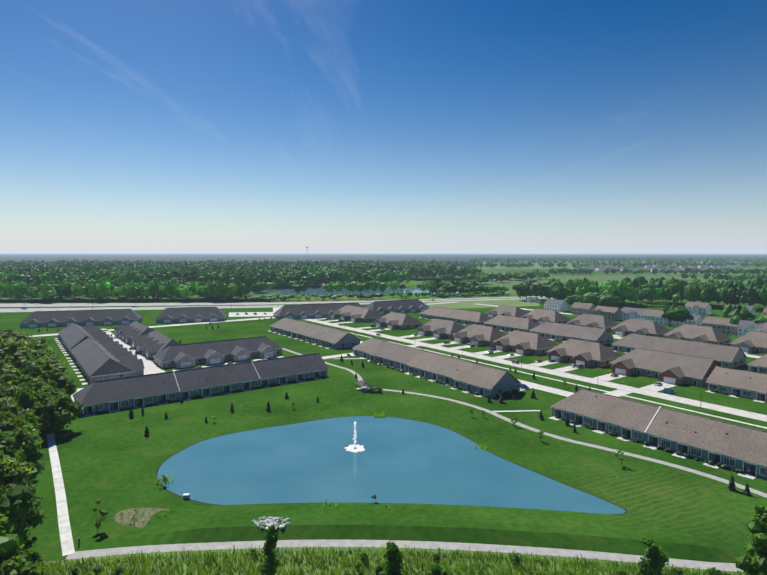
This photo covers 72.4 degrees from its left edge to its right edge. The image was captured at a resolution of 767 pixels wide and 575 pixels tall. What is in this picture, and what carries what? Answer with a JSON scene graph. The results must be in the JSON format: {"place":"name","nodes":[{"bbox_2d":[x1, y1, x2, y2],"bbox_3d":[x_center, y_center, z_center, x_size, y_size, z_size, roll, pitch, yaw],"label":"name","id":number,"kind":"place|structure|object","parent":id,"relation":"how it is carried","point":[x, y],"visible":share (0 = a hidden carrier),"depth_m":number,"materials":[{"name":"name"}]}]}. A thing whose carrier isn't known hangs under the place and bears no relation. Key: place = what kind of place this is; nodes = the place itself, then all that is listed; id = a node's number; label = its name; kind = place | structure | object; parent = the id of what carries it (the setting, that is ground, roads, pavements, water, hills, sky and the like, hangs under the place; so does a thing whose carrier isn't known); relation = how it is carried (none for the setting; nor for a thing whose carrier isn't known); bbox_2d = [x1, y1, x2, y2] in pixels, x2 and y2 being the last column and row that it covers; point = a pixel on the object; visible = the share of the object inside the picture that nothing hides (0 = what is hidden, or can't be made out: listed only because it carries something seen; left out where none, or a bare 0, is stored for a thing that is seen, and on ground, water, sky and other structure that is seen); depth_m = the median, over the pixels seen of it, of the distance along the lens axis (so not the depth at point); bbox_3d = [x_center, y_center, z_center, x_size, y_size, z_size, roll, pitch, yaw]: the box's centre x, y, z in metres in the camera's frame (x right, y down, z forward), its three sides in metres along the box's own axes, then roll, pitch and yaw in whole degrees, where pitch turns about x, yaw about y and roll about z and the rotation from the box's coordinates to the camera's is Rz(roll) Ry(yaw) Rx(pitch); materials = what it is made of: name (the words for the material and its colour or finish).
{"place":"outdoors","nodes":[
{"label":"outdoors","id":0,"kind":"place"},
{"bbox_2d":[0,296,552,311],"bbox_3d":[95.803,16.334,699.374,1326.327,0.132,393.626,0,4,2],"label":"arterial road","id":1,"kind":"structure","parent":0,"point":[16,307],"depth_m":623.19,"materials":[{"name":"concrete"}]},
{"bbox_2d":[251,288,458,294],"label":"lake","id":2,"kind":"structure","parent":0,"point":[319,291],"depth_m":849.96,"materials":[{"name":"liquid"}]},
{"bbox_2d":[0,258,766,571],"bbox_3d":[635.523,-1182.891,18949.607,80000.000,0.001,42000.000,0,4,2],"label":"ground","id":3,"kind":"structure","parent":0,"point":[113,461],"depth_m":190.69,"materials":[{"name":"green plant"}]},
{"bbox_2d":[0,373,18,385],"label":"tree","id":4,"kind":"object","parent":3,"relation":"on","point":[8,377],"visible":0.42,"depth_m":192.07,"materials":[{"name":"green plant"}]},
{"bbox_2d":[0,361,22,383],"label":"tree","id":5,"kind":"object","parent":3,"relation":"on","point":[5,370],"visible":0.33,"depth_m":200.44,"materials":[{"name":"green plant"}]},
{"bbox_2d":[0,342,25,359],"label":"tree","id":6,"kind":"object","parent":3,"relation":"on","point":[11,349],"visible":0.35,"depth_m":239.16,"materials":[{"name":"green plant"}]},
{"bbox_2d":[0,429,27,460],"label":"tree","id":7,"kind":"object","parent":3,"relation":"on","point":[14,448],"visible":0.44,"depth_m":128.03,"materials":[{"name":"green plant"}]},
{"bbox_2d":[0,410,30,444],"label":"tree","id":8,"kind":"object","parent":3,"relation":"on","point":[10,421],"visible":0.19,"depth_m":135.95,"materials":[{"name":"green plant"}]},
{"bbox_2d":[0,401,32,423],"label":"tree","id":9,"kind":"object","parent":3,"relation":"on","point":[6,407],"visible":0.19,"depth_m":149.38,"materials":[{"name":"green plant"}]},
{"bbox_2d":[0,450,32,485],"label":"tree","id":10,"kind":"object","parent":3,"relation":"on","point":[12,460],"visible":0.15,"depth_m":113.89,"materials":[{"name":"green plant"}]},
{"bbox_2d":[3,350,30,371],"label":"tree","id":11,"kind":"object","parent":3,"relation":"on","point":[15,357],"visible":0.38,"depth_m":225.19,"materials":[{"name":"green plant"}]},
{"bbox_2d":[0,385,37,413],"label":"tree","id":12,"kind":"object","parent":3,"relation":"on","point":[24,397],"visible":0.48,"depth_m":173.58,"materials":[{"name":"green plant"}]},
{"bbox_2d":[0,395,38,422],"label":"tree","id":13,"kind":"object","parent":3,"relation":"on","point":[5,399],"visible":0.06,"depth_m":159.39,"materials":[{"name":"green plant"}]},
{"bbox_2d":[3,456,42,482],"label":"tree","id":14,"kind":"object","parent":3,"relation":"on","point":[31,476],"visible":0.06,"depth_m":119.82,"materials":[{"name":"green plant"}]},
{"bbox_2d":[0,485,46,531],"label":"tree","id":15,"kind":"object","parent":3,"relation":"on","point":[38,518],"visible":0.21,"depth_m":109.86,"materials":[{"name":"green plant"}]},
{"bbox_2d":[8,428,44,474],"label":"tree","id":16,"kind":"object","parent":3,"relation":"on","point":[34,446],"visible":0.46,"depth_m":134.52,"materials":[{"name":"green plant"}]},
{"bbox_2d":[18,417,41,436],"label":"tree","id":17,"kind":"object","parent":3,"relation":"on","point":[30,426],"depth_m":145.62,"materials":[{"name":"green plant"}]},
{"bbox_2d":[18,408,42,443],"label":"tree","id":18,"kind":"object","parent":3,"relation":"on","point":[33,418],"visible":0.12,"depth_m":158.91,"materials":[{"name":"green plant"}]},
{"bbox_2d":[18,359,44,377],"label":"tree","id":19,"kind":"object","parent":3,"relation":"on","point":[36,366],"visible":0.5,"depth_m":216.25,"materials":[{"name":"green plant"}]},
{"bbox_2d":[21,349,42,359],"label":"tree","id":20,"kind":"object","parent":3,"relation":"on","point":[31,354],"visible":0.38,"depth_m":247.41,"materials":[{"name":"green plant"}]},
{"bbox_2d":[27,387,63,422],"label":"tree","id":21,"kind":"object","parent":3,"relation":"on","point":[36,392],"visible":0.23,"depth_m":183.25,"materials":[{"name":"green plant"}]},
{"bbox_2d":[29,358,61,377],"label":"tree","id":22,"kind":"object","parent":3,"relation":"on","point":[50,364],"visible":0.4,"depth_m":223.85,"materials":[{"name":"green plant"}]},
{"bbox_2d":[26,379,65,394],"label":"tree","id":23,"kind":"object","parent":3,"relation":"on","point":[48,387],"visible":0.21,"depth_m":190.36,"materials":[{"name":"green plant"}]},
{"bbox_2d":[27,361,77,396],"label":"tree","id":24,"kind":"object","parent":3,"relation":"on","point":[58,374],"visible":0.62,"depth_m":208.23,"materials":[{"name":"green plant"}]},
{"bbox_2d":[30,392,83,432],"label":"tree","id":25,"kind":"object","parent":3,"relation":"on","point":[66,409],"visible":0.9,"depth_m":178.83,"materials":[{"name":"green plant"}]},
{"bbox_2d":[19,309,142,327],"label":"row house","id":26,"kind":"structure","parent":3,"relation":"on","point":[34,319],"depth_m":452.47,"materials":[{"name":"grey"}]},
{"bbox_2d":[54,324,113,355],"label":"row house","id":27,"kind":"structure","parent":3,"relation":"on","point":[72,336],"depth_m":350.68,"materials":[{"name":"grey"}]},
{"bbox_2d":[91,498,108,530],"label":"sapling","id":28,"kind":"object","parent":3,"relation":"on","point":[103,512],"visible":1,"depth_m":117.66,"materials":[{"name":"green plant"}]},
{"bbox_2d":[66,337,144,384],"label":"row house","id":29,"kind":"structure","parent":3,"relation":"on","point":[94,360],"depth_m":268.64,"materials":[{"name":"grey"}]},
{"bbox_2d":[114,321,153,343],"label":"house","id":30,"kind":"structure","parent":3,"relation":"on","point":[125,333],"depth_m":375.31,"materials":[{"name":"grey"}]},
{"bbox_2d":[114,508,170,527],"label":"bare soil patch","id":31,"kind":"object","parent":3,"relation":"on","point":[144,518],"visible":0.46,"depth_m":124.04,"materials":[{"name":"beige soil"}]},
{"bbox_2d":[131,330,180,358],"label":"house","id":32,"kind":"structure","parent":3,"relation":"on","point":[153,343],"depth_m":324.26,"materials":[{"name":"grey"}]},
{"bbox_2d":[156,307,225,322],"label":"house","id":33,"kind":"structure","parent":3,"relation":"on","point":[190,314],"depth_m":476.51,"materials":[{"name":"grey"}]},
{"bbox_2d":[72,353,328,416],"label":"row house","id":34,"kind":"structure","parent":3,"relation":"on","point":[113,395],"depth_m":229.22,"materials":[{"name":"grey"}]},
{"bbox_2d":[153,336,281,368],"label":"row house","id":35,"kind":"structure","parent":3,"relation":"on","point":[193,354],"depth_m":302.12,"materials":[{"name":"grey"}]},
{"bbox_2d":[0,265,461,298],"bbox_3d":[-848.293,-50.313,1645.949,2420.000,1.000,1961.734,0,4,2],"label":"forest understorey","id":36,"kind":"object","parent":3,"relation":"on","point":[196,296],"visible":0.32,"depth_m":688.20,"materials":[{"name":"green plant"}]},
{"bbox_2d":[0,259,481,288],"bbox_3d":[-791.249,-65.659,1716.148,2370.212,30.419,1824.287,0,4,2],"label":"forest","id":37,"kind":"object","parent":3,"relation":"on","point":[280,272],"visible":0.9,"depth_m":1097.44,"materials":[{"name":"green plant"}]},
{"bbox_2d":[229,312,272,316],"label":"parking pad","id":38,"kind":"object","parent":3,"relation":"on","point":[241,314],"visible":1,"depth_m":531.90,"materials":[{"name":"concrete"}]},
{"bbox_2d":[0,278,504,301],"bbox_3d":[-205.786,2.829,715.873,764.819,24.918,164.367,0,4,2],"label":"belt tree","id":39,"kind":"object","parent":3,"relation":"on","point":[102,288],"visible":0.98,"depth_m":684.85,"materials":[{"name":"green plant"}]},
{"bbox_2d":[47,358,539,555],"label":"sidewalks","id":40,"kind":"structure","parent":3,"relation":"on","point":[67,544],"depth_m":133.70,"materials":[{"name":"concrete"}]},
{"bbox_2d":[269,318,360,348],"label":"row house","id":41,"kind":"structure","parent":3,"relation":"on","point":[333,338],"depth_m":366.13,"materials":[{"name":"beige"}]},
{"bbox_2d":[274,302,362,319],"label":"row house","id":42,"kind":"structure","parent":3,"relation":"on","point":[304,311],"depth_m":504.04,"materials":[{"name":"grey"}]},
{"bbox_2d":[155,387,486,506],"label":"plants","id":43,"kind":"object","parent":3,"relation":"on","point":[375,390],"visible":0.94,"depth_m":198.60,"materials":[{"name":"green plant"}]},
{"bbox_2d":[330,305,382,321],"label":"duplex","id":44,"kind":"structure","parent":3,"relation":"on","point":[354,313],"depth_m":486.07,"materials":[{"name":"beige"}]},
{"bbox_2d":[355,380,371,391],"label":"gazebo","id":45,"kind":"object","parent":3,"relation":"on","point":[362,383],"visible":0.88,"depth_m":238.38,"materials":[{"name":"grey"}]},
{"bbox_2d":[351,337,385,358],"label":"row house","id":46,"kind":"structure","parent":3,"relation":"on","point":[364,349],"depth_m":316.07,"materials":[{"name":"beige"}]},
{"bbox_2d":[0,254,766,261],"bbox_3d":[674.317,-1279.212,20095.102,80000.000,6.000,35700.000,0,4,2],"label":"land","id":47,"kind":"structure","parent":3,"relation":"on","point":[247,257],"depth_m":6118.19,"materials":[{"name":"green plant"}]},
{"bbox_2d":[38,316,750,494],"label":"evergreen trees","id":48,"kind":"object","parent":3,"relation":"on","point":[732,486],"visible":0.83,"depth_m":206.50,"materials":[{"name":"green plant"}]},
{"bbox_2d":[367,340,424,370],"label":"row house","id":49,"kind":"structure","parent":3,"relation":"on","point":[399,356],"depth_m":292.00,"materials":[{"name":"beige"}]},
{"bbox_2d":[364,299,429,313],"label":"house","id":50,"kind":"structure","parent":3,"relation":"on","point":[399,306],"depth_m":548.70,"materials":[{"name":"grey"}]},
{"bbox_2d":[375,312,421,329],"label":"duplex","id":51,"kind":"structure","parent":3,"relation":"on","point":[396,320],"depth_m":436.00,"materials":[{"name":"beige"}]},
{"bbox_2d":[30,302,766,428],"bbox_3d":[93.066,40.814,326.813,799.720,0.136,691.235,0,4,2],"label":"road","id":52,"kind":"structure","parent":3,"relation":"on","point":[151,367],"depth_m":271.38,"materials":[{"name":"concrete"}]},
{"bbox_2d":[71,318,747,401],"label":"driveways","id":53,"kind":"structure","parent":3,"relation":"on","point":[651,387],"depth_m":295.92,"materials":[{"name":"concrete"}]},
{"bbox_2d":[82,330,743,472],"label":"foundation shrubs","id":54,"kind":"object","parent":3,"relation":"on","point":[720,464],"visible":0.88,"depth_m":222.45,"materials":[{"name":"green plant"}]},
{"bbox_2d":[65,348,766,571],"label":"trails","id":55,"kind":"object","parent":3,"relation":"on","point":[731,567],"visible":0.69,"depth_m":111.38,"materials":[{"name":"grey concrete"}]},
{"bbox_2d":[129,503,740,562],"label":"lawn","id":56,"kind":"structure","parent":3,"relation":"on","point":[699,540],"depth_m":116.78,"materials":[{"name":"green plant"}]},
{"bbox_2d":[250,516,290,529],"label":"rip rap boulders","id":57,"kind":"object","parent":56,"relation":"on","point":[271,520],"visible":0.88,"depth_m":118.30,"materials":[{"name":"stone"}]},
{"bbox_2d":[404,350,471,385],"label":"row house","id":58,"kind":"structure","parent":3,"relation":"on","point":[432,367],"depth_m":260.98,"materials":[{"name":"beige"}]},
{"bbox_2d":[418,318,465,338],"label":"duplex","id":59,"kind":"structure","parent":3,"relation":"on","point":[439,328],"depth_m":392.13,"materials":[{"name":"beige"}]},
{"bbox_2d":[419,306,491,324],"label":"row house","id":60,"kind":"structure","parent":3,"relation":"on","point":[463,317],"depth_m":472.16,"materials":[{"name":"beige"}]},
{"bbox_2d":[453,324,506,346],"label":"duplex","id":61,"kind":"structure","parent":3,"relation":"on","point":[478,335],"depth_m":361.40,"materials":[{"name":"beige"}]},
{"bbox_2d":[423,299,539,308],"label":"pale field","id":62,"kind":"structure","parent":3,"relation":"on","point":[472,304],"depth_m":647.93,"materials":[{"name":"green plant"}]},
{"bbox_2d":[450,362,521,397],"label":"row house","id":63,"kind":"structure","parent":3,"relation":"on","point":[486,381],"depth_m":233.93,"materials":[{"name":"beige"}]},
{"bbox_2d":[486,305,526,317],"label":"duplex","id":64,"kind":"structure","parent":3,"relation":"on","point":[507,310],"depth_m":498.02,"materials":[{"name":"beige"}]},
{"bbox_2d":[250,257,766,325],"bbox_3d":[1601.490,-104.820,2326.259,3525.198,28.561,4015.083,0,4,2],"label":"trees","id":65,"kind":"object","parent":3,"relation":"on","point":[751,290],"visible":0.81,"depth_m":758.36,"materials":[{"name":"green plant"}]},
{"bbox_2d":[483,315,539,331],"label":"house","id":66,"kind":"structure","parent":3,"relation":"on","point":[504,323],"depth_m":419.28,"materials":[{"name":"beige"}]},
{"bbox_2d":[493,330,557,355],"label":"duplex","id":67,"kind":"structure","parent":3,"relation":"on","point":[522,342],"depth_m":330.02,"materials":[{"name":"beige"}]},
{"bbox_2d":[521,308,571,323],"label":"duplex","id":68,"kind":"structure","parent":3,"relation":"on","point":[539,316],"depth_m":461.21,"materials":[{"name":"beige"}]},
{"bbox_2d":[529,321,613,344],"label":"row house","id":69,"kind":"structure","parent":3,"relation":"on","point":[555,331],"depth_m":370.32,"materials":[{"name":"beige"}]},
{"bbox_2d":[571,302,595,314],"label":"two storey house","id":70,"kind":"structure","parent":3,"relation":"on","point":[577,308],"depth_m":525.24,"materials":[{"name":"beige"}]},
{"bbox_2d":[546,338,621,367],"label":"duplex","id":71,"kind":"structure","parent":3,"relation":"on","point":[586,353],"depth_m":297.00,"materials":[{"name":"beige"}]},
{"bbox_2d":[567,313,617,331],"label":"duplex","id":72,"kind":"structure","parent":3,"relation":"on","point":[597,321],"depth_m":424.59,"materials":[{"name":"beige"}]},
{"bbox_2d":[436,274,766,294],"bbox_3d":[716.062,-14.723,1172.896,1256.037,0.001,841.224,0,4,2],"label":"bright field","id":73,"kind":"structure","parent":3,"relation":"on","point":[511,282],"depth_m":1284.34,"materials":[{"name":"green plant"}]},
{"bbox_2d":[466,258,742,271],"bbox_3d":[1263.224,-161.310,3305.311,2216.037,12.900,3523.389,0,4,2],"label":"houses","id":74,"kind":"structure","parent":3,"relation":"on","point":[630,266],"depth_m":2182.64,"materials":[{"name":"beige"}]},
{"bbox_2d":[594,306,621,319],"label":"two storey house","id":75,"kind":"structure","parent":3,"relation":"on","point":[612,313],"depth_m":490.72,"materials":[{"name":"beige"}]},
{"bbox_2d":[458,258,764,273],"bbox_3d":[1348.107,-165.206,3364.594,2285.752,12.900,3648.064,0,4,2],"label":"houses","id":76,"kind":"structure","parent":3,"relation":"on","point":[603,267],"depth_m":2191.94,"materials":[{"name":"grey"}]},
{"bbox_2d":[620,307,648,319],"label":"two storey house","id":77,"kind":"structure","parent":3,"relation":"on","point":[627,313],"depth_m":482.79,"materials":[{"name":"grey"}]},
{"bbox_2d":[611,318,670,336],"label":"duplex","id":78,"kind":"structure","parent":3,"relation":"on","point":[639,326],"depth_m":393.65,"materials":[{"name":"beige"}]},
{"bbox_2d":[643,309,671,325],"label":"two storey house","id":79,"kind":"structure","parent":3,"relation":"on","point":[655,316],"depth_m":458.62,"materials":[{"name":"beige"}]},
{"bbox_2d":[549,389,766,479],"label":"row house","id":80,"kind":"structure","parent":3,"relation":"on","point":[731,446],"depth_m":167.71,"materials":[{"name":"beige"}]},
{"bbox_2d":[609,348,719,386],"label":"duplex","id":81,"kind":"structure","parent":3,"relation":"on","point":[673,368],"depth_m":260.27,"materials":[{"name":"beige"}]},
{"bbox_2d":[611,333,746,368],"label":"row house","id":82,"kind":"structure","parent":3,"relation":"on","point":[726,356],"depth_m":304.84,"materials":[{"name":"beige"}]},
{"bbox_2d":[672,314,703,326],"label":"two storey house","id":83,"kind":"structure","parent":3,"relation":"on","point":[694,319],"depth_m":434.09,"materials":[{"name":"grey"}]},
{"bbox_2d":[664,324,731,344],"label":"duplex","id":84,"kind":"structure","parent":3,"relation":"on","point":[700,333],"depth_m":360.40,"materials":[{"name":"beige"}]},
{"bbox_2d":[702,316,737,335],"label":"two storey house","id":85,"kind":"structure","parent":3,"relation":"on","point":[724,326],"depth_m":404.50,"materials":[{"name":"beige"}]},
{"bbox_2d":[705,366,766,402],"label":"row house","id":86,"kind":"structure","parent":3,"relation":"on","point":[742,383],"depth_m":230.64,"materials":[{"name":"beige"}]},
{"bbox_2d":[729,331,766,353],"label":"duplex","id":87,"kind":"structure","parent":3,"relation":"on","point":[752,341],"depth_m":331.53,"materials":[{"name":"beige"}]},
{"bbox_2d":[737,320,766,336],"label":"two storey house","id":88,"kind":"structure","parent":3,"relation":"on","point":[745,327],"depth_m":387.91,"materials":[{"name":"grey"}]},
{"bbox_2d":[746,354,766,373],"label":"house","id":89,"kind":"structure","parent":3,"relation":"on","point":[758,365],"depth_m":272.79,"materials":[{"name":"beige"}]},
{"bbox_2d":[0,0,766,253],"label":"sky","id":90,"kind":"structure","parent":0,"point":[127,126],"materials":[{"name":"blue"}]},
{"bbox_2d":[33,547,744,574],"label":"meadow ground","id":91,"kind":"structure","parent":0,"point":[184,564],"depth_m":105.31,"materials":[{"name":"green plant"}]},
{"bbox_2d":[2,521,24,535],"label":"tree","id":92,"kind":"object","parent":91,"relation":"on","point":[19,527],"visible":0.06,"depth_m":101.30,"materials":[{"name":"green plant"}]},
{"bbox_2d":[0,512,29,562],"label":"tree","id":93,"kind":"object","parent":91,"relation":"on","point":[9,542],"visible":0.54,"depth_m":90.39,"materials":[{"name":"green plant"}]},
{"bbox_2d":[0,457,36,526],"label":"tree","id":94,"kind":"object","parent":91,"relation":"on","point":[14,473],"visible":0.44,"depth_m":104.61,"materials":[{"name":"green plant"}]},
{"bbox_2d":[0,480,40,558],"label":"tree","id":95,"kind":"object","parent":91,"relation":"on","point":[16,502],"visible":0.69,"depth_m":97.01,"materials":[{"name":"green plant"}]},
{"bbox_2d":[0,549,40,574],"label":"tree","id":96,"kind":"object","parent":91,"relation":"on","point":[16,563],"visible":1,"depth_m":85.49,"materials":[{"name":"green plant"}]},
{"bbox_2d":[259,525,280,574],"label":"meadow tree","id":97,"kind":"object","parent":91,"relation":"on","point":[270,564],"visible":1,"depth_m":98.20,"materials":[{"name":"green plant"}]},
{"bbox_2d":[30,544,748,574],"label":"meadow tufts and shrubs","id":98,"kind":"object","parent":91,"relation":"on","point":[363,559],"visible":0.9,"depth_m":104.11,"materials":[{"name":"green plant"}]},
{"bbox_2d":[380,540,404,574],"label":"meadow tree","id":99,"kind":"object","parent":91,"relation":"on","point":[393,556],"visible":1,"depth_m":95.70,"materials":[{"name":"green plant"}]},
{"bbox_2d":[426,563,442,574],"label":"meadow tree","id":100,"kind":"object","parent":91,"relation":"on","point":[436,568],"visible":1,"depth_m":93.44,"materials":[{"name":"green plant"}]},
{"bbox_2d":[629,535,670,574],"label":"meadow tree","id":101,"kind":"object","parent":91,"relation":"on","point":[657,560],"visible":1,"depth_m":91.98,"materials":[{"name":"green plant"}]},
{"bbox_2d":[731,504,766,574],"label":"meadow tree","id":102,"kind":"object","parent":91,"relation":"on","point":[756,547],"visible":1,"depth_m":93.06,"materials":[{"name":"green plant"}]},
{"bbox_2d":[158,416,624,513],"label":"pond","id":103,"kind":"structure","parent":0,"point":[398,460],"depth_m":149.62,"materials":[{"name":"liquid"}]},
{"bbox_2d":[345,421,364,452],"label":"pond fountain","id":104,"kind":"object","parent":103,"relation":"on","point":[355,448],"visible":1,"depth_m":166.82,"materials":[{"name":"white liquid"}]},
{"bbox_2d":[156,416,627,514],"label":"pond bank","id":105,"kind":"structure","parent":0,"point":[163,487],"depth_m":151.02,"materials":[{"name":"green plant"}]},
{"bbox_2d":[458,262,584,269],"bbox_3d":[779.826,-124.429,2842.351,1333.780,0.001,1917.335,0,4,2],"label":"field","id":106,"kind":"structure","parent":0,"point":[555,266],"depth_m":2261.73,"materials":[{"name":"green plant"}]},
{"bbox_2d":[544,299,568,311],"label":"two storey house","id":107,"kind":"structure","parent":0,"point":[557,305],"depth_m":561.18,"materials":[{"name":"grey"}]},
{"bbox_2d":[685,302,711,314],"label":"two storey house","id":108,"kind":"structure","parent":0,"point":[699,308],"depth_m":533.96,"materials":[{"name":"beige"}]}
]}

